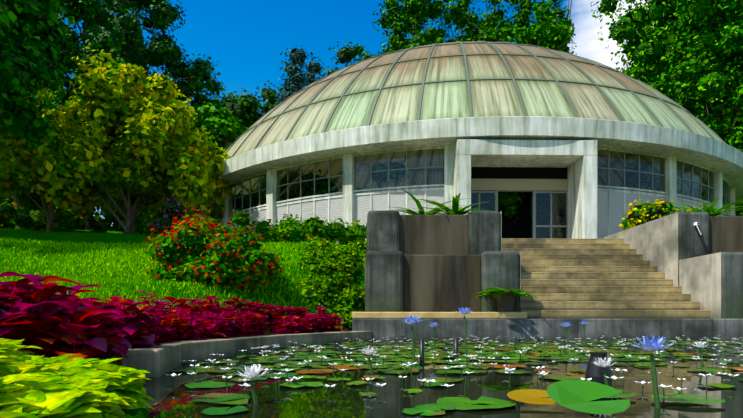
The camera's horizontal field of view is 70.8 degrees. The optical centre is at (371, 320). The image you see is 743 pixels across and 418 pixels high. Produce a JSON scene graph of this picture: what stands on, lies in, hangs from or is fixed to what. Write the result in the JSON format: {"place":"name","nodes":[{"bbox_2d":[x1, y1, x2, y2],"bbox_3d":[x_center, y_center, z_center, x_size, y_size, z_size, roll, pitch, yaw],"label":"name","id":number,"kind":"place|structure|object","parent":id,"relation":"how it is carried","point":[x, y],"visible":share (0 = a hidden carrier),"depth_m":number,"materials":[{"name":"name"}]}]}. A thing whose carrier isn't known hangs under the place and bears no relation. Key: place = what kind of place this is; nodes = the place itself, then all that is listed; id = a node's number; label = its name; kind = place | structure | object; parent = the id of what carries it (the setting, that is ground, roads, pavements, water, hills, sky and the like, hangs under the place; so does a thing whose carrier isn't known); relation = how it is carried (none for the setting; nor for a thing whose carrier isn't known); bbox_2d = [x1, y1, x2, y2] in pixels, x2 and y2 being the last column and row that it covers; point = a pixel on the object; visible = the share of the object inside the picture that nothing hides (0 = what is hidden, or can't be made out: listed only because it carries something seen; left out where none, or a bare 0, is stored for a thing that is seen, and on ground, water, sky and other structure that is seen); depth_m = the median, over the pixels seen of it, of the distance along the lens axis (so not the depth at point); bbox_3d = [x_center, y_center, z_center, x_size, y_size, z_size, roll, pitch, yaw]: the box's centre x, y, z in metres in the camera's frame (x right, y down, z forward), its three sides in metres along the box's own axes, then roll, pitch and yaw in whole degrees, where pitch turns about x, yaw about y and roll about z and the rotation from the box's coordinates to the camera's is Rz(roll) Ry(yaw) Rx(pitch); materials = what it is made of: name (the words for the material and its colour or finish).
{"place":"outdoors","nodes":[
{"label":"outdoors","id":0,"kind":"place"},
{"bbox_2d":[0,228,364,417],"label":"terrain","id":1,"kind":"structure","parent":0,"point":[90,236],"depth_m":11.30,"materials":[{"name":"green plant"}]},
{"bbox_2d":[0,36,50,115],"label":"tree","id":2,"kind":"object","parent":1,"relation":"on","point":[40,106],"depth_m":22.27,"materials":[{"name":"green plant"}]},
{"bbox_2d":[0,80,70,228],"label":"tree","id":3,"kind":"object","parent":1,"relation":"on","point":[54,105],"visible":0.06,"depth_m":29.85,"materials":[{"name":"green plant"}]},
{"bbox_2d":[0,106,79,231],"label":"yellow tree","id":4,"kind":"object","parent":1,"relation":"on","point":[11,169],"visible":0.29,"depth_m":21.09,"materials":[{"name":"green plant"}]},
{"bbox_2d":[0,0,86,147],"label":"shadow tree","id":5,"kind":"object","parent":1,"relation":"on","point":[30,54],"visible":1,"depth_m":16.03,"materials":[{"name":"green plant"}]},
{"bbox_2d":[0,200,110,232],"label":"lawn shrubs","id":6,"kind":"object","parent":1,"relation":"on","point":[13,215],"visible":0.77,"depth_m":24.50,"materials":[{"name":"green plant"}]},
{"bbox_2d":[42,0,89,104],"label":"tree","id":7,"kind":"object","parent":1,"relation":"on","point":[69,87],"visible":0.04,"depth_m":35.75,"materials":[{"name":"green plant"}]},
{"bbox_2d":[56,99,95,229],"bbox_3d":[-17.947,-9.485,33.021,6.110,9.121,7.538,0,0,38],"label":"tree","id":8,"kind":"object","parent":1,"relation":"on","point":[87,222],"visible":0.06,"depth_m":32.75,"materials":[{"name":"green plant"}]},
{"bbox_2d":[0,338,160,417],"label":"yellow-green foliage plant","id":9,"kind":"object","parent":1,"relation":"on","point":[35,386],"visible":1,"depth_m":1.35,"materials":[{"name":"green plant"}]},
{"bbox_2d":[0,189,199,231],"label":"shrubs","id":10,"kind":"object","parent":1,"relation":"on","point":[31,204],"visible":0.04,"depth_m":31.97,"materials":[{"name":"green plant"}]},
{"bbox_2d":[4,46,231,233],"bbox_3d":[-10.040,-6.789,21.439,8.475,7.738,8.569,0,0,2],"label":"yellow tree","id":11,"kind":"object","parent":1,"relation":"on","point":[119,146],"visible":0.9,"depth_m":19.93,"materials":[{"name":"green plant"}]},
{"bbox_2d":[52,0,213,230],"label":"tree","id":12,"kind":"object","parent":1,"relation":"on","point":[119,35],"visible":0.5,"depth_m":35.96,"materials":[{"name":"green plant"}]},
{"bbox_2d":[109,58,216,233],"bbox_3d":[-13.358,-9.380,29.525,8.038,9.705,7.552,0,0,-38],"label":"tree","id":13,"kind":"object","parent":1,"relation":"on","point":[120,64],"depth_m":28.35,"materials":[{"name":"green plant"}]},
{"bbox_2d":[0,271,349,365],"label":"red foliage plants","id":14,"kind":"object","parent":1,"relation":"on","point":[46,319],"visible":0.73,"depth_m":3.17,"materials":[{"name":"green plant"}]},
{"bbox_2d":[149,194,200,236],"bbox_3d":[-6.919,-3.264,19.494,2.472,2.292,3.614,0,0,-16],"label":"pink flowering shrub","id":15,"kind":"object","parent":1,"relation":"on","point":[175,208],"visible":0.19,"depth_m":18.42,"materials":[{"name":"green plant"}]},
{"bbox_2d":[149,53,242,139],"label":"tree","id":16,"kind":"object","parent":1,"relation":"on","point":[200,98],"visible":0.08,"depth_m":41.34,"materials":[{"name":"green plant"}]},
{"bbox_2d":[143,215,284,288],"bbox_3d":[-2.765,-1.125,9.309,2.420,1.529,2.350,0,0,2],"label":"flowering shrub","id":17,"kind":"object","parent":1,"relation":"on","point":[195,257],"visible":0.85,"depth_m":8.71,"materials":[{"name":"green plant"}]},
{"bbox_2d":[145,209,264,256],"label":"red flowers","id":18,"kind":"object","parent":17,"relation":"on","point":[193,223],"visible":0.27,"depth_m":8.86,"materials":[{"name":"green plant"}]},
{"bbox_2d":[190,102,247,156],"bbox_3d":[-10.431,-13.110,36.143,5.288,4.470,3.532,0,0,43],"label":"tree","id":19,"kind":"object","parent":1,"relation":"on","point":[216,121],"visible":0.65,"depth_m":35.51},
{"bbox_2d":[121,331,371,377],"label":"pond kerb","id":20,"kind":"structure","parent":1,"relation":"on","point":[164,358],"depth_m":5.13,"materials":[{"name":"concrete"}]},
{"bbox_2d":[131,209,366,245],"bbox_3d":[-7.884,-3.346,24.134,6.174,2.708,22.344,0,0,-32],"label":"terrace hedge","id":21,"kind":"object","parent":1,"relation":"on","point":[290,228],"visible":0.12,"depth_m":16.50,"materials":[{"name":"green plant"}]},
{"bbox_2d":[199,80,327,217],"bbox_3d":[-9.033,-10.433,40.301,10.873,17.396,11.368,0,0,-39],"label":"tree","id":22,"kind":"object","parent":1,"relation":"on","point":[244,107],"visible":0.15,"depth_m":37.50,"materials":[{"name":"green plant"}]},
{"bbox_2d":[275,45,326,104],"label":"tree","id":23,"kind":"object","parent":1,"relation":"on","point":[295,81],"visible":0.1,"depth_m":48.16,"materials":[{"name":"green plant"}]},
{"bbox_2d":[296,236,366,330],"bbox_3d":[-0.694,-0.856,11.923,2.219,2.652,3.952,0,0,2],"label":"bush","id":24,"kind":"object","parent":1,"relation":"on","point":[326,260],"visible":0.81,"depth_m":11.23,"materials":[{"name":"green plant"}]},
{"bbox_2d":[322,41,389,76],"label":"tree","id":25,"kind":"object","parent":1,"relation":"on","point":[348,54],"visible":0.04,"depth_m":48.57,"materials":[{"name":"green plant"}]},
{"bbox_2d":[353,35,407,60],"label":"tree","id":26,"kind":"object","parent":1,"relation":"on","point":[362,49],"visible":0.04,"depth_m":78.31,"materials":[{"name":"green plant"}]},
{"bbox_2d":[372,0,478,55],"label":"tree","id":27,"kind":"object","parent":1,"relation":"on","point":[409,16],"visible":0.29,"depth_m":51.21,"materials":[{"name":"green plant"}]},
{"bbox_2d":[365,211,519,311],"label":"stone pillars","id":28,"kind":"structure","parent":1,"relation":"on","point":[384,273],"depth_m":10.24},
{"bbox_2d":[400,215,480,311],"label":"planter panels","id":29,"kind":"object","parent":28,"relation":"attached to","point":[441,270],"visible":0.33,"depth_m":10.35,"materials":[{"name":"concrete"}]},
{"bbox_2d":[500,211,520,311],"bbox_3d":[2.881,-1.239,12.747,0.010,2.410,4.960,0,0,-1],"label":"pillar side","id":30,"kind":"object","parent":28,"relation":"attached to","point":[520,259],"visible":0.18,"depth_m":10.27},
{"bbox_2d":[388,189,742,215],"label":"potted plants","id":31,"kind":"object","parent":28,"relation":"on","point":[711,210],"visible":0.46,"depth_m":12.27,"materials":[{"name":"green plant"}]},
{"bbox_2d":[439,0,546,44],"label":"tree","id":32,"kind":"object","parent":1,"relation":"on","point":[482,31],"visible":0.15,"depth_m":53.36,"materials":[{"name":"green plant"}]},
{"bbox_2d":[492,0,576,54],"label":"tree","id":33,"kind":"object","parent":1,"relation":"on","point":[555,32],"visible":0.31,"depth_m":51.17,"materials":[{"name":"green plant"}]},
{"bbox_2d":[352,319,742,339],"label":"pond wall","id":34,"kind":"structure","parent":1,"relation":"on","point":[553,329],"depth_m":9.96,"materials":[{"name":"concrete"}]},
{"bbox_2d":[352,312,526,318],"bbox_3d":[1.307,-0.099,10.082,3.350,0.130,0.255,0,0,-1],"label":"stone ledge","id":35,"kind":"object","parent":34,"relation":"on","point":[441,315],"visible":0.94,"depth_m":9.96,"materials":[{"name":"beige stone"}]},
{"bbox_2d":[494,294,515,311],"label":"fern pots","id":36,"kind":"object","parent":34,"relation":"on","point":[505,303],"visible":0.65,"depth_m":9.96,"materials":[{"name":"concrete"}]},
{"bbox_2d":[477,287,536,302],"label":"pot ferns","id":37,"kind":"object","parent":36,"relation":"in","point":[510,291],"visible":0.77,"depth_m":9.97,"materials":[{"name":"green plant"}]},
{"bbox_2d":[535,0,575,50],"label":"tree","id":38,"kind":"object","parent":1,"relation":"on","point":[560,13],"visible":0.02,"depth_m":57.38,"materials":[{"name":"green plant"}]},
{"bbox_2d":[502,238,709,318],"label":"entrance stairs","id":39,"kind":"structure","parent":1,"relation":"on","point":[590,279],"depth_m":11.88,"materials":[{"name":"stone"}]},
{"bbox_2d":[598,180,658,228],"bbox_3d":[10.398,-3.810,21.067,2.345,3.984,2.792,0,0,34],"label":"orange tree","id":40,"kind":"object","parent":1,"relation":"on","point":[630,182],"depth_m":20.45,"materials":[{"name":"green plant"}]},
{"bbox_2d":[623,0,648,7],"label":"tree","id":41,"kind":"object","parent":1,"relation":"on","point":[631,2],"depth_m":46.25,"materials":[{"name":"green plant"}]},
{"bbox_2d":[624,0,667,69],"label":"tree","id":42,"kind":"object","parent":1,"relation":"on","point":[639,7],"depth_m":48.60,"materials":[{"name":"green plant"}]},
{"bbox_2d":[590,0,742,138],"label":"tree","id":43,"kind":"object","parent":1,"relation":"on","point":[691,42],"visible":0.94,"depth_m":34.90,"materials":[{"name":"green plant"}]},
{"bbox_2d":[672,7,742,124],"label":"tree","id":44,"kind":"object","parent":1,"relation":"on","point":[735,80],"visible":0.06,"depth_m":33.76,"materials":[{"name":"green plant"}]},
{"bbox_2d":[678,212,742,318],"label":"planter pillars","id":45,"kind":"structure","parent":1,"relation":"on","point":[692,243],"depth_m":10.36,"materials":[{"name":"grey concrete"}]},
{"bbox_2d":[604,212,720,318],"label":"wall","id":46,"kind":"structure","parent":45,"relation":"attached to","point":[655,242],"depth_m":11.85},
{"bbox_2d":[695,223,702,236],"bbox_3d":[7.282,-2.017,11.631,0.090,0.320,0.242,0,0,-1],"label":"spout","id":47,"kind":"object","parent":45,"relation":"attached to","point":[698,229],"visible":0.94,"depth_m":11.60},
{"bbox_2d":[709,216,742,253],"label":"planter panels","id":48,"kind":"object","parent":45,"relation":"attached to","point":[725,233],"visible":0.04,"depth_m":11.85,"materials":[{"name":"concrete"}]},
{"bbox_2d":[689,82,742,212],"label":"tree","id":49,"kind":"object","parent":1,"relation":"on","point":[730,131],"visible":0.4,"depth_m":32.44,"materials":[{"name":"green plant"}]},
{"bbox_2d":[735,151,742,215],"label":"backdrop thicket","id":50,"kind":"object","parent":1,"relation":"on","point":[738,212],"visible":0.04,"depth_m":28.47,"materials":[{"name":"green plant"}]},
{"bbox_3d":[4.792,-2.099,31.889,33.200,0.250,33.200,0,0,-1],"label":"terrace floor disc","id":51,"kind":"object","parent":1,"relation":"on","visible":0},
{"bbox_2d":[236,156,702,243],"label":"interior plants","id":52,"kind":"object","parent":51,"relation":"on","point":[507,201],"depth_m":20.09,"materials":[{"name":"green plant"}]},
{"bbox_2d":[205,144,734,244],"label":"columns","id":53,"kind":"structure","parent":51,"relation":"on","point":[669,179],"depth_m":19.02,"materials":[{"name":"white concrete"}]},
{"bbox_2d":[236,150,658,231],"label":"roof struts","id":54,"kind":"object","parent":53,"relation":"on","point":[341,170],"depth_m":22.10,"materials":[{"name":"white paint"}]},
{"bbox_2d":[195,116,742,238],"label":"ring beam","id":55,"kind":"structure","parent":53,"relation":"on","point":[714,155],"depth_m":17.85,"materials":[{"name":"white paint"}]},
{"bbox_2d":[221,42,723,230],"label":"dome roof","id":56,"kind":"structure","parent":55,"relation":"on","point":[444,100],"depth_m":19.73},
{"bbox_2d":[223,41,724,156],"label":"dome ribs","id":57,"kind":"object","parent":55,"relation":"on","point":[517,90],"visible":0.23,"depth_m":20.40,"materials":[{"name":"grey metal"}]},
{"bbox_2d":[216,146,730,235],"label":"window frames","id":58,"kind":"structure","parent":51,"relation":"on","point":[608,190],"depth_m":18.77,"materials":[{"name":"grey metal"}]},
{"bbox_2d":[209,149,727,221],"bbox_3d":[4.789,-5.296,32.006,28.200,1.395,27.960,0,0,-1],"label":"wall glass","id":59,"kind":"object","parent":58,"relation":"in","point":[704,180],"visible":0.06,"depth_m":20.30,"materials":[{"name":"glass"}]},
{"bbox_2d":[209,148,729,222],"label":"glazing bars","id":60,"kind":"object","parent":58,"relation":"attached to","point":[425,167],"visible":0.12,"depth_m":19.29,"materials":[{"name":"grey metal"}]},
{"bbox_2d":[219,187,723,240],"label":"wall panels","id":61,"kind":"object","parent":58,"relation":"in","point":[383,208],"depth_m":18.53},
{"bbox_2d":[471,190,566,238],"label":"door frames","id":62,"kind":"structure","parent":51,"relation":"on","point":[534,225],"depth_m":18.41,"materials":[{"name":"metal"}]},
{"bbox_2d":[471,193,565,238],"bbox_3d":[5.064,-3.399,18.422,3.700,2.350,0.001,0,0,-1],"label":"door glass","id":63,"kind":"object","parent":62,"relation":"in","point":[543,208],"depth_m":18.44,"materials":[{"name":"glass"}]},
{"bbox_2d":[453,139,596,238],"bbox_3d":[5.077,-4.034,17.812,4.600,3.720,1.560,0,0,-1],"label":"entrance portal","id":64,"kind":"object","parent":51,"relation":"on","point":[577,159],"visible":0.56,"depth_m":17.07,"materials":[{"name":"white paint"}]},
{"bbox_2d":[471,167,566,178],"bbox_3d":[5.064,-5.184,18.442,3.700,0.420,0.100,0,0,-1],"label":"transom opening","id":65,"kind":"object","parent":64,"relation":"in","point":[517,173],"visible":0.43,"depth_m":18.39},
{"bbox_2d":[471,179,567,191],"bbox_3d":[5.064,-4.774,18.442,3.700,0.400,0.200,0,0,-1],"label":"header","id":66,"kind":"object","parent":64,"relation":"attached to","point":[515,185],"depth_m":18.35},
{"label":"terrace floor","id":67,"kind":"structure","parent":1,"relation":"on","visible":0},
{"bbox_2d":[611,196,703,234],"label":"yellow flowers","id":68,"kind":"object","parent":67,"relation":"on","point":[644,213],"visible":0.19,"depth_m":14.87,"materials":[{"name":"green plant"}]},
{"bbox_2d":[62,0,653,225],"label":"sky","id":69,"kind":"structure","parent":0,"point":[247,38],"materials":[{"name":"blue"}]},
{"bbox_2d":[142,340,742,417],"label":"pond water","id":70,"kind":"structure","parent":0,"point":[392,399],"depth_m":2.89,"materials":[{"name":"black liquid"}]},
{"bbox_2d":[236,365,267,378],"bbox_3d":[-0.537,0.234,2.356,0.164,0.066,0.166,0,0,2],"label":"water lily flower","id":71,"kind":"object","parent":70,"relation":"in","point":[252,372],"visible":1,"depth_m":2.34,"materials":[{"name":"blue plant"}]},
{"bbox_2d":[250,381,257,403],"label":"flower stem","id":72,"kind":"object","parent":70,"relation":"in","point":[254,395],"visible":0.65,"depth_m":2.35,"materials":[{"name":"green plant"}]},
{"bbox_2d":[360,347,376,354],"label":"water lily flower","id":73,"kind":"object","parent":70,"relation":"in","point":[370,351],"visible":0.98,"depth_m":3.67,"materials":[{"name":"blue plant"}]},
{"bbox_2d":[368,357,372,373],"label":"flower stem","id":74,"kind":"object","parent":70,"relation":"in","point":[370,364],"visible":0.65,"depth_m":3.68,"materials":[{"name":"green plant"}]},
{"bbox_2d":[403,315,424,367],"bbox_3d":[0.319,0.192,4.078,0.200,0.471,0.204,0,0,2],"label":"water lily","id":75,"kind":"object","parent":70,"relation":"in","point":[411,321],"depth_m":4.07,"materials":[{"name":"blue plant"}]},
{"bbox_2d":[429,322,437,349],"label":"water lily","id":76,"kind":"object","parent":70,"relation":"in","point":[434,339],"depth_m":6.56,"materials":[{"name":"blue plant"}]},
{"bbox_2d":[166,335,742,395],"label":"small white flowers","id":77,"kind":"object","parent":70,"relation":"on","point":[466,372],"depth_m":4.02,"materials":[{"name":"white plant"}]},
{"bbox_2d":[171,340,742,415],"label":"lily pads","id":78,"kind":"object","parent":70,"relation":"on","point":[459,403],"visible":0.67,"depth_m":4.28,"materials":[{"name":"green plant"}]},
{"bbox_2d":[455,307,470,360],"bbox_3d":[0.875,0.150,4.912,0.184,0.553,0.186,0,0,2],"label":"water lily","id":79,"kind":"object","parent":70,"relation":"in","point":[466,349],"depth_m":4.90,"materials":[{"name":"blue plant"}]},
{"bbox_2d":[559,322,572,348],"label":"water lily","id":80,"kind":"object","parent":70,"relation":"on","point":[565,324],"depth_m":6.65,"materials":[{"name":"blue plant"}]},
{"bbox_2d":[579,320,587,344],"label":"water lily","id":81,"kind":"object","parent":70,"relation":"in","point":[584,334],"depth_m":8.17,"materials":[{"name":"blue plant"}]},
{"bbox_2d":[594,357,615,367],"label":"water lily flower","id":82,"kind":"object","parent":70,"relation":"in","point":[604,363],"visible":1,"depth_m":2.93,"materials":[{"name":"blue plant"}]},
{"bbox_2d":[602,369,608,385],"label":"flower stem","id":83,"kind":"object","parent":70,"relation":"in","point":[605,378],"visible":0.65,"depth_m":2.94,"materials":[{"name":"green plant"}]},
{"bbox_2d":[507,380,725,413],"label":"lily leaves","id":84,"kind":"object","parent":70,"relation":"on","point":[577,395],"visible":0.96,"depth_m":2.22,"materials":[{"name":"green plant"}]},
{"bbox_2d":[633,335,675,407],"bbox_3d":[1.210,0.245,2.250,0.184,0.364,0.183,0,0,2],"label":"water lily","id":85,"kind":"object","parent":70,"relation":"on","point":[654,344],"depth_m":2.24,"materials":[{"name":"blue plant"}]},
{"bbox_2d":[692,341,706,347],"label":"water lily flower","id":86,"kind":"object","parent":70,"relation":"in","point":[700,344],"visible":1,"depth_m":4.29,"materials":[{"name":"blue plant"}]},
{"bbox_2d":[699,349,703,365],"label":"flower stem","id":87,"kind":"object","parent":70,"relation":"in","point":[701,357],"visible":0.65,"depth_m":4.30,"materials":[{"name":"green plant"}]},
{"bbox_2d":[498,192,531,237],"bbox_3d":[5.027,-3.599,20.242,3.700,2.750,0.100,0,0,-1],"label":"doorway","id":88,"kind":"structure","parent":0,"point":[520,226],"depth_m":20.21,"materials":[{"name":"black"}]}
]}

